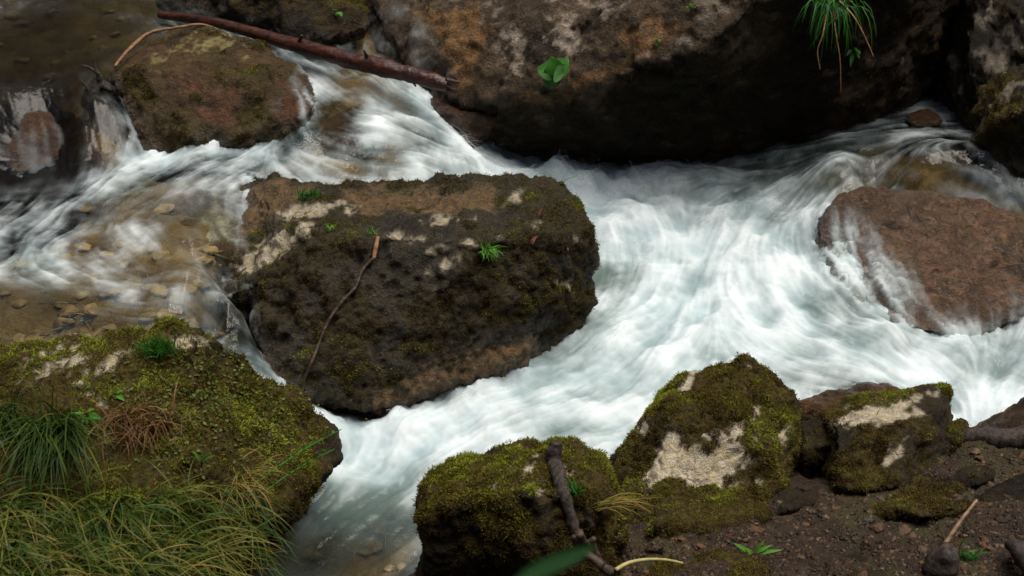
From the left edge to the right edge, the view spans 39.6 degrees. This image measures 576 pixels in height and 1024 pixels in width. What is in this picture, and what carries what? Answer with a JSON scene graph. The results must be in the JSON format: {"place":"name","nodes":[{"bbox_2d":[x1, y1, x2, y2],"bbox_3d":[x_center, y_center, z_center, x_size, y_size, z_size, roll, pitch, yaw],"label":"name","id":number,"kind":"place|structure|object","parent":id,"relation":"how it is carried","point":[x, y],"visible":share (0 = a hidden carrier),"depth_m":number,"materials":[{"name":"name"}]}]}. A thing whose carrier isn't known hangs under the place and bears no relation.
{"place":"outdoors","nodes":[
{"label":"outdoors","id":0,"kind":"place"},
{"bbox_2d":[0,0,1023,574],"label":"water","id":1,"kind":"structure","parent":0,"point":[684,276],"depth_m":4.85,"materials":[{"name":"liquid"}]},
{"bbox_2d":[0,15,1023,575],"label":"ground","id":2,"kind":"structure","parent":0,"point":[944,169],"depth_m":4.80,"materials":[{"name":"soil"}]},
{"bbox_2d":[0,227,12,236],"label":"bed stone","id":3,"kind":"object","parent":2,"relation":"on","point":[6,231],"visible":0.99,"depth_m":5.42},
{"bbox_2d":[0,249,35,260],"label":"bed stone","id":4,"kind":"object","parent":2,"relation":"on","point":[5,256],"visible":0.86,"depth_m":5.34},
{"bbox_2d":[9,298,27,308],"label":"bed stone","id":5,"kind":"object","parent":2,"relation":"on","point":[18,303],"visible":1,"depth_m":4.51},
{"bbox_2d":[12,333,25,342],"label":"bed stone","id":6,"kind":"object","parent":2,"relation":"on","point":[20,336],"visible":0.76,"depth_m":4.44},
{"bbox_2d":[9,257,39,270],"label":"bed stone","id":7,"kind":"object","parent":2,"relation":"on","point":[25,265],"visible":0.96,"depth_m":4.61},
{"bbox_2d":[23,329,54,340],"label":"bed stone","id":8,"kind":"object","parent":2,"relation":"on","point":[37,334],"visible":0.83,"depth_m":4.43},
{"bbox_2d":[13,253,72,262],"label":"bed stone","id":9,"kind":"object","parent":2,"relation":"on","point":[67,258],"visible":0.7,"depth_m":4.67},
{"bbox_2d":[1,110,106,226],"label":"boulder","id":10,"kind":"object","parent":2,"relation":"on","point":[36,139],"visible":0.46,"depth_m":5.28,"materials":[{"name":"brown stone"}]},
{"bbox_2d":[0,218,20,224],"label":"stone","id":11,"kind":"object","parent":10,"relation":"on","point":[5,222],"visible":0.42,"depth_m":5.03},
{"bbox_2d":[42,317,75,333],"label":"bed stone","id":12,"kind":"object","parent":2,"relation":"on","point":[60,322],"visible":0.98,"depth_m":4.43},
{"bbox_2d":[52,237,69,247],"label":"bed stone","id":13,"kind":"object","parent":2,"relation":"on","point":[64,244],"visible":0.9,"depth_m":4.79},
{"bbox_2d":[41,303,98,315],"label":"bed stone","id":14,"kind":"object","parent":2,"relation":"on","point":[90,308],"visible":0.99,"depth_m":4.45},
{"bbox_2d":[57,304,92,332],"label":"bed stone","id":15,"kind":"object","parent":2,"relation":"on","point":[71,309],"visible":0.99,"depth_m":4.48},
{"bbox_2d":[73,291,89,299],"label":"bed stone","id":16,"kind":"object","parent":2,"relation":"on","point":[81,295],"visible":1,"depth_m":4.53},
{"bbox_2d":[75,242,91,251],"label":"bed stone","id":17,"kind":"object","parent":2,"relation":"on","point":[81,246],"visible":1,"depth_m":4.78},
{"bbox_2d":[76,201,91,211],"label":"bed stone","id":18,"kind":"object","parent":2,"relation":"on","point":[85,206],"visible":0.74,"depth_m":5.29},
{"bbox_2d":[79,222,91,231],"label":"bed stone","id":19,"kind":"object","parent":2,"relation":"on","point":[86,226],"visible":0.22,"depth_m":5.26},
{"bbox_2d":[76,325,98,338],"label":"bed stone","id":20,"kind":"object","parent":2,"relation":"on","point":[87,331],"visible":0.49,"depth_m":4.42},
{"bbox_2d":[88,273,98,285],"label":"bed stone","id":21,"kind":"object","parent":2,"relation":"on","point":[94,278],"visible":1,"depth_m":4.62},
{"bbox_2d":[83,324,106,337],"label":"bed stone","id":22,"kind":"object","parent":2,"relation":"on","point":[95,330],"visible":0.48,"depth_m":4.42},
{"bbox_2d":[80,322,116,337],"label":"bed stone","id":23,"kind":"object","parent":2,"relation":"on","point":[106,325],"visible":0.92,"depth_m":4.41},
{"bbox_2d":[99,251,119,263],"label":"bed stone","id":24,"kind":"object","parent":2,"relation":"on","point":[106,253],"visible":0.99,"depth_m":4.79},
{"bbox_2d":[106,240,126,247],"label":"bed stone","id":25,"kind":"object","parent":2,"relation":"on","point":[118,244],"visible":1,"depth_m":4.82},
{"bbox_2d":[98,288,148,306],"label":"bed stone","id":26,"kind":"object","parent":2,"relation":"on","point":[111,291],"visible":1,"depth_m":4.48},
{"bbox_2d":[117,260,130,269],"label":"bed stone","id":27,"kind":"object","parent":2,"relation":"on","point":[123,264],"visible":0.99,"depth_m":4.77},
{"bbox_2d":[0,453,300,575],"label":"grass","id":28,"kind":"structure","parent":2,"relation":"on","point":[16,546],"depth_m":3.20,"materials":[{"name":"plant"}]},
{"bbox_2d":[136,274,168,298],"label":"bed stone","id":29,"kind":"object","parent":2,"relation":"on","point":[157,290],"visible":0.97,"depth_m":4.50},
{"bbox_2d":[151,250,168,260],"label":"bed stone","id":30,"kind":"object","parent":2,"relation":"on","point":[156,255],"visible":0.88,"depth_m":4.73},
{"bbox_2d":[153,203,174,214],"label":"bed stone","id":31,"kind":"object","parent":2,"relation":"on","point":[165,209],"visible":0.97,"depth_m":5.04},
{"bbox_2d":[0,313,343,575],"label":"boulder","id":32,"kind":"object","parent":2,"relation":"on","point":[69,354],"visible":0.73,"depth_m":3.59,"materials":[{"name":"plant"}]},
{"bbox_2d":[0,356,80,468],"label":"grass tuft","id":33,"kind":"object","parent":32,"relation":"on","point":[5,421],"visible":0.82,"depth_m":3.29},
{"bbox_2d":[0,356,130,508],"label":"grass tuft","id":34,"kind":"object","parent":32,"relation":"on","point":[65,435],"visible":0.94,"depth_m":3.23,"materials":[{"name":"plant"}]},
{"bbox_2d":[73,408,99,425],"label":"seedling","id":35,"kind":"object","parent":32,"relation":"on","point":[90,416],"visible":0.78,"depth_m":3.42,"materials":[{"name":"green plant"}]},
{"bbox_2d":[85,379,204,475],"bbox_3d":[-0.901,0.333,3.447,0.293,0.192,0.292,-9,28,-18],"label":"dry fern","id":36,"kind":"object","parent":32,"relation":"on","point":[131,422],"visible":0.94,"depth_m":3.43,"materials":[{"name":"plant"}]},
{"bbox_2d":[133,324,184,360],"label":"grass tuft","id":37,"kind":"object","parent":32,"relation":"on","point":[156,347],"visible":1,"depth_m":3.62,"materials":[{"name":"green plant"}]},
{"bbox_2d":[193,451,214,465],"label":"seedling","id":38,"kind":"object","parent":32,"relation":"on","point":[199,458],"visible":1,"depth_m":3.42,"materials":[{"name":"green plant"}]},
{"bbox_2d":[53,321,366,493],"bbox_3d":[-0.819,0.186,4.123,0.829,0.528,1.636,-6,28,-11],"label":"ground cover","id":39,"kind":"object","parent":32,"relation":"on","point":[212,363],"visible":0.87,"depth_m":3.63,"materials":[{"name":"green plant"}]},
{"bbox_2d":[217,445,294,527],"bbox_3d":[-0.666,0.511,3.529,0.221,0.238,0.281,15,31,27],"label":"grass tuft","id":40,"kind":"object","parent":32,"relation":"on","point":[245,478],"visible":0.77,"depth_m":3.53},
{"bbox_2d":[251,449,334,502],"bbox_3d":[-0.554,0.476,3.622,0.260,0.069,0.017,-22,34,-36],"label":"trailing stem","id":41,"kind":"object","parent":32,"relation":"on","point":[293,471],"visible":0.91,"depth_m":3.62,"materials":[{"name":"green plant"}]},
{"bbox_2d":[245,429,341,492],"bbox_3d":[-0.562,0.439,3.652,0.021,0.032,0.363,19,33,33],"label":"trailing stem","id":42,"kind":"object","parent":32,"relation":"on","point":[294,455],"visible":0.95,"depth_m":3.67,"materials":[{"name":"green plant"}]},
{"bbox_2d":[138,307,208,320],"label":"bed stone","id":43,"kind":"object","parent":2,"relation":"on","point":[148,314],"visible":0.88,"depth_m":4.39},
{"bbox_2d":[155,287,215,326],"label":"bed stone","id":44,"kind":"object","parent":2,"relation":"on","point":[162,312],"visible":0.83,"depth_m":4.37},
{"bbox_2d":[178,283,198,294],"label":"bed stone","id":45,"kind":"object","parent":2,"relation":"on","point":[189,289],"visible":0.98,"depth_m":4.54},
{"bbox_2d":[185,317,198,327],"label":"bed stone","id":46,"kind":"object","parent":2,"relation":"on","point":[194,322],"visible":0.36,"depth_m":4.37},
{"bbox_2d":[78,26,319,182],"bbox_3d":[-1.310,-0.657,5.614,1.162,0.591,0.759,0,27,0],"label":"boulder","id":47,"kind":"object","parent":2,"relation":"on","point":[196,86],"visible":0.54,"depth_m":5.36,"materials":[{"name":"brown stone"}]},
{"bbox_2d":[80,61,111,110],"bbox_3d":[-1.579,-0.760,5.369,0.128,0.192,0.081,18,32,31],"label":"driftwood stump","id":48,"kind":"object","parent":47,"relation":"on","point":[93,102],"visible":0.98,"depth_m":5.36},
{"bbox_2d":[113,23,218,67],"bbox_3d":[-1.402,-0.980,5.634,0.122,0.065,0.533,19,33,33],"label":"branch","id":49,"kind":"object","parent":47,"relation":"on","point":[133,45],"visible":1,"depth_m":5.65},
{"bbox_2d":[157,11,459,93],"bbox_3d":[-0.871,-0.964,5.719,1.519,0.145,0.107,15,31,27],"label":"fallen log","id":50,"kind":"object","parent":47,"relation":"on","point":[365,62],"visible":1,"depth_m":5.58,"materials":[{"name":"wood"}]},
{"bbox_2d":[193,279,212,289],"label":"bed stone","id":51,"kind":"object","parent":2,"relation":"on","point":[201,284],"visible":0.85,"depth_m":4.61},
{"bbox_2d":[192,255,214,265],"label":"bed stone","id":52,"kind":"object","parent":2,"relation":"on","point":[204,260],"visible":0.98,"depth_m":4.69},
{"bbox_2d":[197,246,232,259],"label":"bed stone","id":53,"kind":"object","parent":2,"relation":"on","point":[210,250],"visible":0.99,"depth_m":4.75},
{"bbox_2d":[202,293,233,323],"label":"bed stone","id":54,"kind":"object","parent":2,"relation":"on","point":[207,298],"visible":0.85,"depth_m":4.59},
{"bbox_2d":[225,329,244,351],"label":"stone","id":55,"kind":"object","parent":2,"relation":"on","point":[235,344],"visible":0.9,"depth_m":4.40,"materials":[{"name":"grey stone"}]},
{"bbox_2d":[156,0,370,65],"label":"boulder","id":56,"kind":"object","parent":2,"relation":"on","point":[319,22],"visible":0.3,"depth_m":5.90,"materials":[{"name":"stone"}]},
{"bbox_2d":[310,117,380,161],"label":"stone","id":57,"kind":"object","parent":2,"relation":"on","point":[341,141],"visible":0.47,"depth_m":5.43,"materials":[{"name":"stone"}]},
{"bbox_2d":[357,545,372,555],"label":"bed stone","id":58,"kind":"object","parent":2,"relation":"on","point":[364,550],"visible":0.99,"depth_m":4.25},
{"bbox_2d":[360,536,383,552],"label":"bed stone","id":59,"kind":"object","parent":2,"relation":"on","point":[374,543],"visible":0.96,"depth_m":4.27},
{"bbox_2d":[362,512,391,552],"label":"bed stone","id":60,"kind":"object","parent":2,"relation":"on","point":[376,522],"visible":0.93,"depth_m":4.33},
{"bbox_2d":[170,171,600,414],"bbox_3d":[-0.559,-0.024,4.800,1.708,0.668,1.132,0,27,0],"label":"boulder","id":61,"kind":"object","parent":2,"relation":"on","point":[432,306],"visible":0.94,"depth_m":4.46,"materials":[{"name":"stone"}]},
{"bbox_2d":[292,185,325,202],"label":"moss tuft","id":62,"kind":"object","parent":61,"relation":"on","point":[308,195],"visible":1,"depth_m":4.78,"materials":[{"name":"green plant"}]},
{"bbox_2d":[303,236,379,380],"bbox_3d":[-0.532,0.103,4.388,0.366,0.457,0.051,-23,35,-37],"label":"twig","id":63,"kind":"object","parent":61,"relation":"on","point":[353,289],"visible":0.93,"depth_m":4.37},
{"bbox_2d":[370,407,391,415],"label":"stone","id":64,"kind":"object","parent":61,"relation":"on","point":[381,411],"visible":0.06,"depth_m":4.41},
{"bbox_2d":[477,236,502,261],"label":"grass tuft","id":65,"kind":"object","parent":61,"relation":"on","point":[490,250],"visible":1,"depth_m":4.40,"materials":[{"name":"green plant"}]},
{"bbox_2d":[377,502,403,517],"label":"bed stone","id":66,"kind":"object","parent":2,"relation":"on","point":[387,512],"visible":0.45,"depth_m":4.41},
{"bbox_2d":[387,507,414,524],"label":"bed stone","id":67,"kind":"object","parent":2,"relation":"on","point":[400,514],"visible":0.73,"depth_m":4.36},
{"bbox_2d":[390,533,418,547],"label":"bed stone","id":68,"kind":"object","parent":2,"relation":"on","point":[400,540],"visible":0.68,"depth_m":4.30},
{"bbox_2d":[430,97,498,153],"bbox_3d":[-0.204,-0.647,5.677,0.382,0.240,0.298,0,27,0],"label":"stone","id":69,"kind":"object","parent":2,"relation":"on","point":[473,129],"visible":0.46,"depth_m":5.57,"materials":[{"name":"stone"}]},
{"bbox_2d":[410,435,630,575],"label":"boulder","id":70,"kind":"object","parent":2,"relation":"on","point":[496,510],"visible":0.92,"depth_m":3.45,"materials":[{"name":"plant"}]},
{"bbox_2d":[546,441,579,533],"bbox_3d":[0.117,0.479,3.431,0.052,0.131,0.234,-5,27,-9],"label":"stick","id":71,"kind":"object","parent":70,"relation":"on","point":[554,462],"visible":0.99,"depth_m":3.38,"materials":[{"name":"wood"}]},
{"bbox_2d":[556,475,586,499],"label":"grass tuft","id":72,"kind":"object","parent":70,"relation":"on","point":[573,491],"visible":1,"depth_m":3.36,"materials":[{"name":"green plant"}]},
{"bbox_2d":[593,492,661,520],"bbox_3d":[0.271,0.510,3.379,0.164,0.048,0.082,7,28,14],"label":"grass tuft","id":73,"kind":"object","parent":70,"relation":"on","point":[610,502],"visible":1,"depth_m":3.37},
{"bbox_2d":[564,529,615,575],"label":"root","id":74,"kind":"object","parent":2,"relation":"on","point":[580,540],"visible":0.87,"depth_m":3.26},
{"bbox_2d":[614,558,682,571],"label":"stem","id":75,"kind":"object","parent":2,"relation":"on","point":[621,566],"visible":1,"depth_m":3.34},
{"bbox_2d":[645,542,663,553],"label":"pebble","id":76,"kind":"object","parent":2,"relation":"on","point":[651,547],"visible":1,"depth_m":3.58,"materials":[{"name":"stone"}]},
{"bbox_2d":[368,0,961,185],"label":"overhanging rock","id":77,"kind":"object","parent":2,"relation":"on","point":[746,87],"visible":0.62,"depth_m":5.45,"materials":[{"name":"stone"}]},
{"bbox_2d":[537,56,568,87],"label":"broad leaf plant","id":78,"kind":"object","parent":77,"relation":"attached to","point":[553,71],"visible":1,"depth_m":5.22,"materials":[{"name":"green plant"}]},
{"bbox_2d":[794,0,875,62],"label":"grass tuft","id":79,"kind":"object","parent":77,"relation":"attached to","point":[829,5],"visible":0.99,"depth_m":4.87,"materials":[{"name":"green plant"}]},
{"bbox_2d":[833,9,840,78],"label":"dead stem","id":80,"kind":"object","parent":79,"relation":"hanging from","point":[837,43],"visible":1,"depth_m":4.89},
{"bbox_2d":[840,1,873,56],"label":"dead stem","id":81,"kind":"object","parent":79,"relation":"hanging from","point":[850,12],"visible":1,"depth_m":4.87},
{"bbox_2d":[846,47,860,66],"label":"seedling","id":82,"kind":"object","parent":77,"relation":"attached to","point":[857,51],"visible":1,"depth_m":5.30,"materials":[{"name":"green plant"}]},
{"bbox_2d":[639,483,772,540],"bbox_3d":[0.526,0.649,3.795,0.414,0.258,0.291,-16,31,-29],"label":"stone","id":83,"kind":"object","parent":2,"relation":"on","point":[706,509],"visible":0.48,"depth_m":3.72,"materials":[{"name":"stone"}]},
{"bbox_2d":[609,351,806,524],"bbox_3d":[0.591,0.496,4.069,0.692,0.491,0.562,-5,27,-9],"label":"boulder","id":84,"kind":"object","parent":2,"relation":"on","point":[738,420],"visible":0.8,"depth_m":3.97,"materials":[{"name":"plant"}]},
{"bbox_2d":[646,546,773,575],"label":"stone","id":85,"kind":"object","parent":2,"relation":"on","point":[742,564],"visible":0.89,"depth_m":3.50,"materials":[{"name":"stone"}]},
{"bbox_2d":[734,540,780,554],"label":"seedling","id":86,"kind":"object","parent":2,"relation":"on","point":[762,550],"visible":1,"depth_m":3.55,"materials":[{"name":"green plant"}]},
{"bbox_2d":[771,487,818,515],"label":"stone","id":87,"kind":"object","parent":2,"relation":"on","point":[795,499],"visible":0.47,"depth_m":3.84,"materials":[{"name":"stone"}]},
{"bbox_2d":[787,567,808,575],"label":"pebble","id":88,"kind":"object","parent":2,"relation":"on","point":[801,571],"visible":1,"depth_m":3.53,"materials":[{"name":"stone"}]},
{"bbox_2d":[796,416,829,478],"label":"stone","id":89,"kind":"object","parent":2,"relation":"on","point":[814,443],"visible":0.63,"depth_m":4.14,"materials":[{"name":"stone"}]},
{"bbox_2d":[799,382,899,420],"bbox_3d":[1.054,0.398,4.436,0.457,0.193,0.327,-3,27,-6],"label":"stone","id":90,"kind":"object","parent":2,"relation":"on","point":[814,405],"visible":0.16,"depth_m":4.42,"materials":[{"name":"stone"}]},
{"bbox_2d":[841,553,894,575],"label":"stone","id":91,"kind":"object","parent":2,"relation":"on","point":[859,557],"visible":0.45,"depth_m":3.51,"materials":[{"name":"stone"}]},
{"bbox_2d":[860,518,877,524],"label":"pebble","id":92,"kind":"object","parent":2,"relation":"on","point":[864,521],"visible":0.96,"depth_m":3.75,"materials":[{"name":"stone"}]},
{"bbox_2d":[869,522,884,533],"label":"pebble","id":93,"kind":"object","parent":2,"relation":"on","point":[877,527],"visible":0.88,"depth_m":3.69,"materials":[{"name":"stone"}]},
{"bbox_2d":[818,381,954,493],"bbox_3d":[1.119,0.465,4.192,0.471,0.306,0.572,0,27,0],"label":"boulder","id":94,"kind":"object","parent":2,"relation":"on","point":[882,440],"visible":0.8,"depth_m":4.06,"materials":[{"name":"stone"}]},
{"bbox_2d":[897,524,911,534],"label":"pebble","id":95,"kind":"object","parent":2,"relation":"on","point":[905,529],"visible":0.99,"depth_m":3.68,"materials":[{"name":"stone"}]},
{"bbox_2d":[812,186,1023,341],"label":"boulder","id":96,"kind":"object","parent":2,"relation":"on","point":[942,263],"visible":0.75,"depth_m":4.91,"materials":[{"name":"brown stone"}]},
{"bbox_2d":[830,238,980,335],"bbox_3d":[1.402,-0.025,4.988,0.839,0.424,0.546,8,28,15],"label":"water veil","id":97,"kind":"object","parent":96,"relation":"on","point":[865,292],"visible":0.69,"depth_m":4.87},
{"bbox_2d":[867,472,974,522],"bbox_3d":[1.048,0.619,3.860,0.405,0.217,0.254,0,27,0],"label":"stone","id":98,"kind":"object","parent":2,"relation":"on","point":[919,497],"visible":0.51,"depth_m":3.78,"materials":[{"name":"stone"}]},
{"bbox_2d":[917,543,930,552],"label":"pebble","id":99,"kind":"object","parent":2,"relation":"on","point":[923,548],"visible":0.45,"depth_m":3.58,"materials":[{"name":"stone"}]},
{"bbox_2d":[905,108,952,144],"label":"stone","id":100,"kind":"object","parent":2,"relation":"on","point":[926,118],"visible":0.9,"depth_m":5.65,"materials":[{"name":"stone"}]},
{"bbox_2d":[921,542,964,575],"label":"stone","id":101,"kind":"object","parent":2,"relation":"on","point":[943,559],"visible":1,"depth_m":3.43,"materials":[{"name":"stone"}]},
{"bbox_2d":[946,416,971,452],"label":"stone","id":102,"kind":"object","parent":2,"relation":"on","point":[955,437],"visible":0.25,"depth_m":4.13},
{"bbox_2d":[942,499,977,543],"bbox_3d":[1.133,0.594,3.597,0.138,0.081,0.014,-24,35,-38],"label":"stick","id":103,"kind":"object","parent":2,"relation":"on","point":[956,526],"visible":0.88,"depth_m":3.58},
{"bbox_2d":[944,465,995,488],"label":"stone","id":104,"kind":"object","parent":2,"relation":"on","point":[971,477],"visible":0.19,"depth_m":3.91,"materials":[{"name":"stone"}]},
{"bbox_2d":[957,537,992,561],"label":"grass tuft","id":105,"kind":"object","parent":2,"relation":"on","point":[963,554],"visible":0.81,"depth_m":3.50,"materials":[{"name":"green plant"}]},
{"bbox_2d":[968,442,982,454],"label":"pebble","id":106,"kind":"object","parent":2,"relation":"on","point":[973,451],"visible":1,"depth_m":4.06,"materials":[{"name":"stone"}]},
{"bbox_2d":[934,0,1023,137],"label":"rock wall","id":107,"kind":"structure","parent":2,"relation":"on","point":[986,42],"depth_m":5.48,"materials":[{"name":"stone"}]},
{"bbox_2d":[962,425,1023,448],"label":"driftwood","id":108,"kind":"object","parent":2,"relation":"on","point":[999,438],"visible":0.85,"depth_m":4.09,"materials":[{"name":"wood"}]},
{"bbox_2d":[964,64,1023,204],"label":"boulder","id":109,"kind":"object","parent":2,"relation":"on","point":[997,114],"visible":0.94,"depth_m":5.11,"materials":[{"name":"stone"}]},
{"bbox_2d":[970,397,1023,428],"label":"boulder","id":110,"kind":"object","parent":2,"relation":"on","point":[1011,416],"visible":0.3,"depth_m":4.26,"materials":[{"name":"brown stone"}]},
{"bbox_2d":[974,474,1023,502],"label":"stone","id":111,"kind":"object","parent":2,"relation":"on","point":[1013,487],"visible":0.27,"depth_m":3.81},
{"bbox_2d":[994,513,1010,522],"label":"pebble","id":112,"kind":"object","parent":2,"relation":"on","point":[1001,518],"visible":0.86,"depth_m":3.64,"materials":[{"name":"stone"}]},
{"bbox_2d":[1004,538,1023,573],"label":"driftwood","id":113,"kind":"object","parent":2,"relation":"on","point":[1014,547],"visible":1,"depth_m":3.42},
{"bbox_2d":[519,546,597,575],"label":"foreground leaf","id":114,"kind":"object","parent":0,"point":[551,565],"visible":1,"depth_m":0.83,"materials":[{"name":"green plant"}]},
{"bbox_2d":[622,447,1023,575],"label":"soil","id":115,"kind":"structure","parent":0,"point":[747,538],"depth_m":3.63,"materials":[{"name":"soil"}]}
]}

